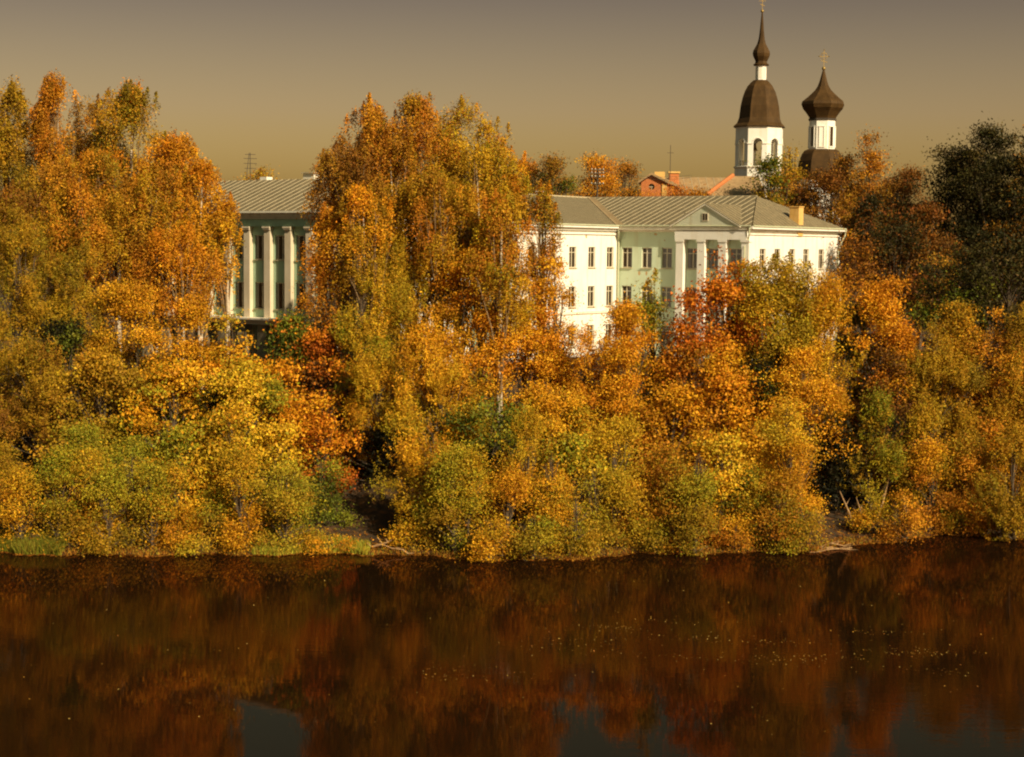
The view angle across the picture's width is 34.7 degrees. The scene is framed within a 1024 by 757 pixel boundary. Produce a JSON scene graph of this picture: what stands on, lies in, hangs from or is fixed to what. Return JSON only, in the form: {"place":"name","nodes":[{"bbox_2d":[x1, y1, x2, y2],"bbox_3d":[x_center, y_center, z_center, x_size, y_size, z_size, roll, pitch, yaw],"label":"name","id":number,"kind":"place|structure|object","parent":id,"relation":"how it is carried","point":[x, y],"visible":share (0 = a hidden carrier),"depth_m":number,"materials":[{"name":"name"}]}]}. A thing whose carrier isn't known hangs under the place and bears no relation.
{"place":"outdoors","nodes":[
{"label":"outdoors","id":0,"kind":"place"},
{"bbox_2d":[0,534,1023,756],"bbox_3d":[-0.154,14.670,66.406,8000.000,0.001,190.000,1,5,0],"label":"water","id":1,"kind":"structure","parent":0,"point":[399,624],"depth_m":80.27,"materials":[{"name":"liquid"}]},
{"bbox_2d":[0,237,1023,559],"bbox_3d":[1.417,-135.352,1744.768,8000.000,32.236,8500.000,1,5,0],"label":"ground","id":2,"kind":"structure","parent":0,"point":[378,511],"depth_m":114.75,"materials":[{"name":"plant"}]},
{"bbox_2d":[0,72,63,374],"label":"birch tree","id":3,"kind":"object","parent":2,"relation":"on","point":[12,99],"visible":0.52,"depth_m":135.51,"materials":[{"name":"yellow plant"}]},
{"bbox_2d":[0,458,70,550],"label":"shrub","id":4,"kind":"object","parent":2,"relation":"on","point":[19,484],"visible":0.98,"depth_m":104.99,"materials":[{"name":"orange plant"}]},
{"bbox_2d":[0,189,71,437],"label":"willow tree","id":5,"kind":"object","parent":2,"relation":"on","point":[12,243],"visible":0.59,"depth_m":122.21,"materials":[{"name":"yellow plant"}]},
{"bbox_2d":[0,165,85,341],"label":"birch tree","id":6,"kind":"object","parent":2,"relation":"on","point":[22,195],"visible":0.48,"depth_m":127.89,"materials":[{"name":"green plant"}]},
{"bbox_2d":[0,325,96,470],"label":"willow tree","id":7,"kind":"object","parent":2,"relation":"on","point":[32,355],"visible":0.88,"depth_m":116.18,"materials":[{"name":"yellow plant"}]},
{"bbox_2d":[0,69,100,295],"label":"birch tree","id":8,"kind":"object","parent":2,"relation":"on","point":[44,110],"visible":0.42,"depth_m":133.88,"materials":[{"name":"orange plant"}]},
{"bbox_2d":[23,440,96,549],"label":"shrub","id":9,"kind":"object","parent":2,"relation":"on","point":[55,476],"visible":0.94,"depth_m":104.91,"materials":[{"name":"green plant"}]},
{"bbox_2d":[12,224,124,454],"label":"willow tree","id":10,"kind":"object","parent":2,"relation":"on","point":[62,306],"visible":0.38,"depth_m":121.06,"materials":[{"name":"yellow plant"}]},
{"bbox_2d":[18,140,122,385],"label":"birch tree","id":11,"kind":"object","parent":2,"relation":"on","point":[79,188],"visible":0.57,"depth_m":128.53,"materials":[{"name":"orange plant"}]},
{"bbox_2d":[26,342,170,471],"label":"maple tree","id":12,"kind":"object","parent":2,"relation":"on","point":[101,371],"visible":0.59,"depth_m":115.44,"materials":[{"name":"yellow plant"}]},
{"bbox_2d":[63,463,143,556],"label":"shrub","id":13,"kind":"object","parent":2,"relation":"on","point":[103,545],"visible":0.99,"depth_m":104.72,"materials":[{"name":"green plant"}]},
{"bbox_2d":[46,178,187,405],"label":"birch tree","id":14,"kind":"object","parent":2,"relation":"on","point":[103,238],"visible":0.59,"depth_m":125.65,"materials":[{"name":"orange plant"}]},
{"bbox_2d":[68,272,182,451],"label":"autumn tree","id":15,"kind":"object","parent":2,"relation":"on","point":[126,301],"visible":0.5,"depth_m":120.43,"materials":[{"name":"orange plant"}]},
{"bbox_2d":[75,76,181,367],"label":"birch tree","id":16,"kind":"object","parent":2,"relation":"on","point":[127,107],"visible":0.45,"depth_m":132.00,"materials":[{"name":"orange plant"}]},
{"bbox_2d":[78,442,189,556],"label":"shrub","id":17,"kind":"object","parent":2,"relation":"on","point":[132,529],"visible":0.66,"depth_m":105.81,"materials":[{"name":"green plant"}]},
{"bbox_2d":[120,452,186,548],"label":"shrub","id":18,"kind":"object","parent":2,"relation":"on","point":[151,472],"visible":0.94,"depth_m":105.05,"materials":[{"name":"green plant"}]},
{"bbox_2d":[96,156,214,408],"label":"birch tree","id":19,"kind":"object","parent":2,"relation":"on","point":[150,182],"visible":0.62,"depth_m":127.06,"materials":[{"name":"orange plant"}]},
{"bbox_2d":[101,350,218,471],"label":"maple tree","id":20,"kind":"object","parent":2,"relation":"on","point":[169,379],"visible":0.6,"depth_m":114.57,"materials":[{"name":"yellow plant"}]},
{"bbox_2d":[134,408,215,533],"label":"willow shrub","id":21,"kind":"object","parent":2,"relation":"on","point":[180,442],"visible":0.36,"depth_m":108.46,"materials":[{"name":"green plant"}]},
{"bbox_2d":[127,126,225,354],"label":"birch tree","id":22,"kind":"object","parent":2,"relation":"on","point":[180,151],"visible":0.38,"depth_m":130.20,"materials":[{"name":"orange plant"}]},
{"bbox_2d":[130,451,226,552],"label":"shrub","id":23,"kind":"object","parent":2,"relation":"on","point":[182,512],"visible":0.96,"depth_m":105.51,"materials":[{"name":"yellow plant"}]},
{"bbox_2d":[128,221,231,359],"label":"birch tree","id":24,"kind":"object","parent":2,"relation":"on","point":[161,245],"visible":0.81,"depth_m":125.42,"materials":[{"name":"orange plant"}]},
{"bbox_2d":[136,283,229,449],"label":"autumn tree","id":25,"kind":"object","parent":2,"relation":"on","point":[188,311],"visible":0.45,"depth_m":119.51,"materials":[{"name":"orange plant"}]},
{"bbox_2d":[171,156,243,399],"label":"birch tree","id":26,"kind":"object","parent":2,"relation":"on","point":[199,168],"visible":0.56,"depth_m":128.97,"materials":[{"name":"orange plant"}]},
{"bbox_2d":[178,397,283,532],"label":"willow shrub","id":27,"kind":"object","parent":2,"relation":"on","point":[225,447],"visible":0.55,"depth_m":108.60,"materials":[{"name":"yellow plant"}]},
{"bbox_2d":[203,442,277,553],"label":"shrub","id":28,"kind":"object","parent":2,"relation":"on","point":[240,462],"visible":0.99,"depth_m":105.55,"materials":[{"name":"yellow plant"}]},
{"bbox_2d":[174,350,311,498],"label":"maple tree","id":29,"kind":"object","parent":2,"relation":"on","point":[243,381],"visible":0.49,"depth_m":113.34,"materials":[{"name":"yellow plant"}]},
{"bbox_2d":[230,413,331,536],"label":"willow shrub","id":30,"kind":"object","parent":2,"relation":"on","point":[274,439],"visible":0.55,"depth_m":109.11,"materials":[{"name":"yellow plant"}]},
{"bbox_2d":[245,351,335,478],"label":"maple tree","id":31,"kind":"object","parent":2,"relation":"on","point":[279,367],"visible":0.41,"depth_m":116.79,"materials":[{"name":"orange plant"}]},
{"bbox_2d":[250,307,333,451],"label":"maple tree","id":32,"kind":"object","parent":2,"relation":"on","point":[285,326],"visible":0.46,"depth_m":120.31,"materials":[{"name":"green plant"}]},
{"bbox_2d":[253,455,334,553],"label":"shrub","id":33,"kind":"object","parent":2,"relation":"on","point":[287,502],"visible":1,"depth_m":105.68,"materials":[{"name":"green plant"}]},
{"bbox_2d":[135,172,471,372],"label":"institute building","id":34,"kind":"structure","parent":2,"relation":"on","point":[276,234],"depth_m":149.94,"materials":[{"name":"paint"}]},
{"bbox_2d":[280,321,362,461],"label":"red maple","id":35,"kind":"object","parent":2,"relation":"on","point":[310,374],"visible":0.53,"depth_m":119.22,"materials":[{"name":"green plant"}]},
{"bbox_2d":[289,201,354,440],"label":"birch tree","id":36,"kind":"object","parent":2,"relation":"on","point":[320,263],"visible":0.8,"depth_m":121.05,"materials":[{"name":"orange plant"}]},
{"bbox_2d":[275,448,368,528],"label":"willow shrub","id":37,"kind":"object","parent":2,"relation":"on","point":[324,515],"visible":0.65,"depth_m":110.52,"materials":[{"name":"green plant"}]},
{"bbox_2d":[283,388,371,496],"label":"red maple","id":38,"kind":"object","parent":2,"relation":"on","point":[325,421],"visible":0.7,"depth_m":116.08,"materials":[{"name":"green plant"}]},
{"bbox_2d":[305,135,392,387],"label":"birch tree","id":39,"kind":"object","parent":2,"relation":"on","point":[351,164],"visible":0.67,"depth_m":121.35,"materials":[{"name":"orange plant"}]},
{"bbox_2d":[325,260,392,466],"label":"willow tree","id":40,"kind":"object","parent":2,"relation":"on","point":[350,339],"visible":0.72,"depth_m":118.58,"materials":[{"name":"yellow plant"}]},
{"bbox_2d":[319,180,405,461],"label":"birch tree","id":41,"kind":"object","parent":2,"relation":"on","point":[363,201],"visible":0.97,"depth_m":119.08,"materials":[{"name":"orange plant"}]},
{"bbox_2d":[331,336,428,477],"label":"willow tree","id":42,"kind":"object","parent":2,"relation":"on","point":[367,379],"visible":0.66,"depth_m":116.74,"materials":[{"name":"yellow plant"}]},
{"bbox_2d":[335,134,433,334],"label":"birch tree","id":43,"kind":"object","parent":2,"relation":"on","point":[395,148],"visible":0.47,"depth_m":122.47,"materials":[{"name":"orange plant"}]},
{"bbox_2d":[340,222,433,459],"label":"willow tree","id":44,"kind":"object","parent":2,"relation":"on","point":[399,288],"visible":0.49,"depth_m":119.70,"materials":[{"name":"yellow plant"}]},
{"bbox_2d":[335,88,483,335],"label":"birch tree","id":45,"kind":"object","parent":2,"relation":"on","point":[417,115],"visible":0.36,"depth_m":123.89,"materials":[{"name":"orange plant"}]},
{"bbox_2d":[363,414,490,539],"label":"willow shrub","id":46,"kind":"object","parent":2,"relation":"on","point":[412,464],"visible":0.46,"depth_m":108.48,"materials":[{"name":"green plant"}]},
{"bbox_2d":[390,161,494,445],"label":"birch tree","id":47,"kind":"object","parent":2,"relation":"on","point":[430,183],"visible":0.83,"depth_m":119.87,"materials":[{"name":"orange plant"}]},
{"bbox_2d":[368,307,521,484],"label":"willow tree","id":48,"kind":"object","parent":2,"relation":"on","point":[406,398],"visible":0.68,"depth_m":115.17,"materials":[{"name":"yellow plant"}]},
{"bbox_2d":[409,443,487,554],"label":"shrub","id":49,"kind":"object","parent":2,"relation":"on","point":[450,473],"visible":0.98,"depth_m":104.87,"materials":[{"name":"green plant"}]},
{"bbox_2d":[384,93,528,355],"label":"birch tree","id":50,"kind":"object","parent":2,"relation":"on","point":[455,121],"visible":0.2,"depth_m":126.03,"materials":[{"name":"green plant"}]},
{"bbox_2d":[395,239,538,444],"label":"autumn tree","id":51,"kind":"object","parent":2,"relation":"on","point":[478,317],"visible":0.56,"depth_m":119.23,"materials":[{"name":"orange plant"}]},
{"bbox_2d":[438,427,502,556],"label":"shrub","id":52,"kind":"object","parent":2,"relation":"on","point":[467,490],"visible":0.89,"depth_m":104.94,"materials":[{"name":"yellow plant"}]},
{"bbox_2d":[425,139,530,407],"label":"birch tree","id":53,"kind":"object","parent":2,"relation":"on","point":[474,161],"visible":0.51,"depth_m":121.87,"materials":[{"name":"orange plant"}]},
{"bbox_2d":[426,389,549,500],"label":"green maple","id":54,"kind":"object","parent":2,"relation":"on","point":[497,415],"visible":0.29,"depth_m":113.83,"materials":[{"name":"green plant"}]},
{"bbox_2d":[58,531,925,560],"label":"grass","id":55,"kind":"structure","parent":2,"relation":"on","point":[134,552],"depth_m":106.13,"materials":[{"name":"green plant"}]},
{"bbox_2d":[454,116,537,397],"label":"birch tree","id":56,"kind":"object","parent":2,"relation":"on","point":[526,190],"visible":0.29,"depth_m":123.29,"materials":[{"name":"orange plant"}]},
{"bbox_2d":[457,186,544,442],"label":"birch tree","id":57,"kind":"object","parent":2,"relation":"on","point":[498,211],"visible":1,"depth_m":118.21,"materials":[{"name":"orange plant"}]},
{"bbox_2d":[0,486,1023,561],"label":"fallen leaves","id":58,"kind":"object","parent":2,"relation":"on","point":[517,558],"depth_m":106.45,"materials":[{"name":"plant"}]},
{"bbox_2d":[481,293,578,446],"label":"autumn tree","id":59,"kind":"object","parent":2,"relation":"on","point":[515,363],"visible":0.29,"depth_m":120.54,"materials":[{"name":"orange plant"}]},
{"bbox_2d":[486,392,576,535],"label":"willow shrub","id":60,"kind":"object","parent":2,"relation":"on","point":[533,427],"visible":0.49,"depth_m":108.42,"materials":[{"name":"yellow plant"}]},
{"bbox_2d":[520,178,567,377],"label":"birch tree","id":61,"kind":"object","parent":2,"relation":"on","point":[543,200],"visible":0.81,"depth_m":122.26,"materials":[{"name":"orange plant"}]},
{"bbox_2d":[510,248,591,442],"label":"autumn tree","id":62,"kind":"object","parent":2,"relation":"on","point":[537,365],"visible":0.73,"depth_m":120.12,"materials":[{"name":"orange plant"}]},
{"bbox_2d":[517,451,588,554],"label":"shrub","id":63,"kind":"object","parent":2,"relation":"on","point":[557,503],"visible":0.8,"depth_m":105.36,"materials":[{"name":"yellow plant"}]},
{"bbox_2d":[495,378,612,492],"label":"autumn tree","id":64,"kind":"object","parent":2,"relation":"on","point":[546,401],"visible":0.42,"depth_m":115.10,"materials":[{"name":"orange plant"}]},
{"bbox_2d":[528,423,619,537],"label":"willow shrub","id":65,"kind":"object","parent":2,"relation":"on","point":[573,447],"visible":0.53,"depth_m":108.00,"materials":[{"name":"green plant"}]},
{"bbox_2d":[550,314,641,464],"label":"autumn tree","id":66,"kind":"object","parent":2,"relation":"on","point":[583,385],"visible":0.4,"depth_m":118.51,"materials":[{"name":"orange plant"}]},
{"bbox_2d":[569,406,670,546],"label":"willow shrub","id":67,"kind":"object","parent":2,"relation":"on","point":[618,428],"visible":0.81,"depth_m":108.21,"materials":[{"name":"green plant"}]},
{"bbox_2d":[579,291,684,469],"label":"autumn tree","id":68,"kind":"object","parent":2,"relation":"on","point":[626,321],"visible":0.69,"depth_m":117.54,"materials":[{"name":"orange plant"}]},
{"bbox_2d":[619,267,683,440],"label":"tree","id":69,"kind":"object","parent":2,"relation":"on","point":[650,307],"visible":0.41,"depth_m":120.60,"materials":[{"name":"green plant"}]},
{"bbox_2d":[464,191,846,360],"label":"school building","id":70,"kind":"structure","parent":2,"relation":"on","point":[616,248],"depth_m":166.52,"materials":[{"name":"paint"}]},
{"bbox_2d":[624,378,731,499],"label":"maple tree","id":71,"kind":"object","parent":2,"relation":"on","point":[677,397],"visible":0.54,"depth_m":115.75,"materials":[{"name":"orange plant"}]},
{"bbox_2d":[632,280,743,470],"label":"red maple","id":72,"kind":"object","parent":2,"relation":"on","point":[687,361],"visible":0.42,"depth_m":118.11,"materials":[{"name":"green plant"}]},
{"bbox_2d":[656,454,736,559],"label":"shrub","id":73,"kind":"object","parent":2,"relation":"on","point":[698,489],"visible":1,"depth_m":106.12,"materials":[{"name":"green plant"}]},
{"bbox_2d":[660,425,774,534],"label":"willow shrub","id":74,"kind":"object","parent":2,"relation":"on","point":[710,450],"visible":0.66,"depth_m":109.29,"materials":[{"name":"yellow plant"}]},
{"bbox_2d":[665,351,781,503],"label":"maple tree","id":75,"kind":"object","parent":2,"relation":"on","point":[736,379],"visible":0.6,"depth_m":116.18,"materials":[{"name":"yellow plant"}]},
{"bbox_2d":[672,245,782,464],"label":"red maple","id":76,"kind":"object","parent":2,"relation":"on","point":[720,291],"visible":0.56,"depth_m":118.92,"materials":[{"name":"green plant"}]},
{"bbox_2d":[733,0,784,194],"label":"bell tower","id":77,"kind":"structure","parent":2,"relation":"on","point":[758,120],"depth_m":294.48,"materials":[{"name":"paint"}]},
{"bbox_2d":[706,251,858,431],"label":"willow tree","id":78,"kind":"object","parent":2,"relation":"on","point":[799,329],"visible":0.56,"depth_m":118.29,"materials":[{"name":"yellow plant"}]},
{"bbox_2d":[732,384,842,541],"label":"willow shrub","id":79,"kind":"object","parent":2,"relation":"on","point":[785,418],"visible":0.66,"depth_m":109.91,"materials":[{"name":"yellow plant"}]},
{"bbox_2d":[751,339,866,497],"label":"autumn tree","id":80,"kind":"object","parent":2,"relation":"on","point":[820,390],"visible":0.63,"depth_m":116.16,"materials":[{"name":"orange plant"}]},
{"bbox_2d":[768,269,868,492],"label":"willow tree","id":81,"kind":"object","parent":2,"relation":"on","point":[826,292],"visible":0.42,"depth_m":118.76,"materials":[{"name":"orange plant"}]},
{"bbox_2d":[797,49,843,299],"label":"church","id":82,"kind":"structure","parent":2,"relation":"on","point":[822,104],"depth_m":304.83,"materials":[{"name":"white plaster"},{"name":"brown metal"},{"name":"glass"}]},
{"bbox_2d":[794,166,867,265],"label":"autumn tree","id":83,"kind":"object","parent":2,"relation":"on","point":[830,183],"visible":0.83,"depth_m":202.05,"materials":[{"name":"brown plant"}]},
{"bbox_2d":[802,409,879,512],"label":"dark bush","id":84,"kind":"object","parent":2,"relation":"on","point":[837,477],"visible":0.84,"depth_m":116.41,"materials":[{"name":"green plant"}]},
{"bbox_2d":[822,228,886,347],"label":"dark tree","id":85,"kind":"object","parent":2,"relation":"on","point":[849,249],"visible":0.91,"depth_m":172.78,"materials":[{"name":"brown plant"}]},
{"bbox_2d":[833,124,903,333],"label":"autumn tree","id":86,"kind":"object","parent":2,"relation":"on","point":[875,168],"visible":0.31,"depth_m":203.56,"materials":[{"name":"orange plant"}]},
{"bbox_2d":[833,379,917,523],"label":"willow shrub","id":87,"kind":"object","parent":2,"relation":"on","point":[886,457],"visible":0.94,"depth_m":115.47,"materials":[{"name":"green plant"}]},
{"bbox_2d":[830,271,946,498],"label":"autumn tree","id":88,"kind":"object","parent":2,"relation":"on","point":[882,308],"visible":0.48,"depth_m":119.05,"materials":[{"name":"orange plant"}]},
{"bbox_2d":[845,343,934,511],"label":"autumn tree","id":89,"kind":"object","parent":2,"relation":"on","point":[899,409],"visible":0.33,"depth_m":117.63,"materials":[{"name":"orange plant"}]},
{"bbox_2d":[850,201,945,324],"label":"dark tree","id":90,"kind":"object","parent":2,"relation":"on","point":[907,236],"visible":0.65,"depth_m":175.54,"materials":[{"name":"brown plant"}]},
{"bbox_2d":[877,391,962,531],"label":"willow shrub","id":91,"kind":"object","parent":2,"relation":"on","point":[925,419],"visible":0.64,"depth_m":116.05,"materials":[{"name":"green plant"}]},
{"bbox_2d":[882,195,967,349],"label":"dark tree","id":92,"kind":"object","parent":2,"relation":"on","point":[931,214],"visible":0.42,"depth_m":177.81,"materials":[{"name":"brown plant"}]},
{"bbox_2d":[893,429,961,533],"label":"shrub","id":93,"kind":"object","parent":2,"relation":"on","point":[930,450],"visible":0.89,"depth_m":114.93,"materials":[{"name":"orange plant"}]},
{"bbox_2d":[887,314,1007,518],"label":"willow tree","id":94,"kind":"object","parent":2,"relation":"on","point":[928,371],"visible":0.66,"depth_m":117.40,"materials":[{"name":"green plant"}]},
{"bbox_2d":[894,133,1004,312],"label":"dark tree","id":95,"kind":"object","parent":2,"relation":"on","point":[947,164],"visible":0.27,"depth_m":189.56,"materials":[{"name":"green plant"}]},
{"bbox_2d":[898,242,1016,343],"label":"dark tree","id":96,"kind":"object","parent":2,"relation":"on","point":[972,292],"visible":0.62,"depth_m":166.73,"materials":[{"name":"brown plant"}]},
{"bbox_2d":[912,294,1005,497],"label":"autumn tree","id":97,"kind":"object","parent":2,"relation":"on","point":[957,314],"visible":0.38,"depth_m":119.59,"materials":[{"name":"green plant"}]},
{"bbox_2d":[927,432,1015,537],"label":"willow shrub","id":98,"kind":"object","parent":2,"relation":"on","point":[953,501],"visible":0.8,"depth_m":115.14,"materials":[{"name":"orange plant"}]},
{"bbox_2d":[929,111,1023,341],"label":"dark tree","id":99,"kind":"object","parent":2,"relation":"on","point":[990,136],"visible":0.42,"depth_m":185.52,"materials":[{"name":"green plant"}]},
{"bbox_2d":[931,223,1023,360],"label":"dark tree","id":100,"kind":"object","parent":2,"relation":"on","point":[984,255],"visible":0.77,"depth_m":164.67,"materials":[{"name":"green plant"}]},
{"bbox_2d":[937,144,1023,345],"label":"dark tree","id":101,"kind":"object","parent":2,"relation":"on","point":[989,175],"visible":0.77,"depth_m":183.51,"materials":[{"name":"green plant"}]},
{"bbox_2d":[937,299,1023,508],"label":"autumn tree","id":102,"kind":"object","parent":2,"relation":"on","point":[997,357],"visible":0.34,"depth_m":118.54,"materials":[{"name":"orange plant"}]},
{"bbox_2d":[960,411,1023,542],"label":"willow shrub","id":103,"kind":"object","parent":2,"relation":"on","point":[1010,449],"visible":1,"depth_m":113.17,"materials":[{"name":"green plant"}]},
{"bbox_2d":[976,300,1023,492],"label":"willow tree","id":104,"kind":"object","parent":2,"relation":"on","point":[1018,330],"visible":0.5,"depth_m":118.08,"materials":[{"name":"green plant"}]},
{"bbox_2d":[0,0,1023,247],"label":"sky","id":105,"kind":"structure","parent":0,"point":[275,81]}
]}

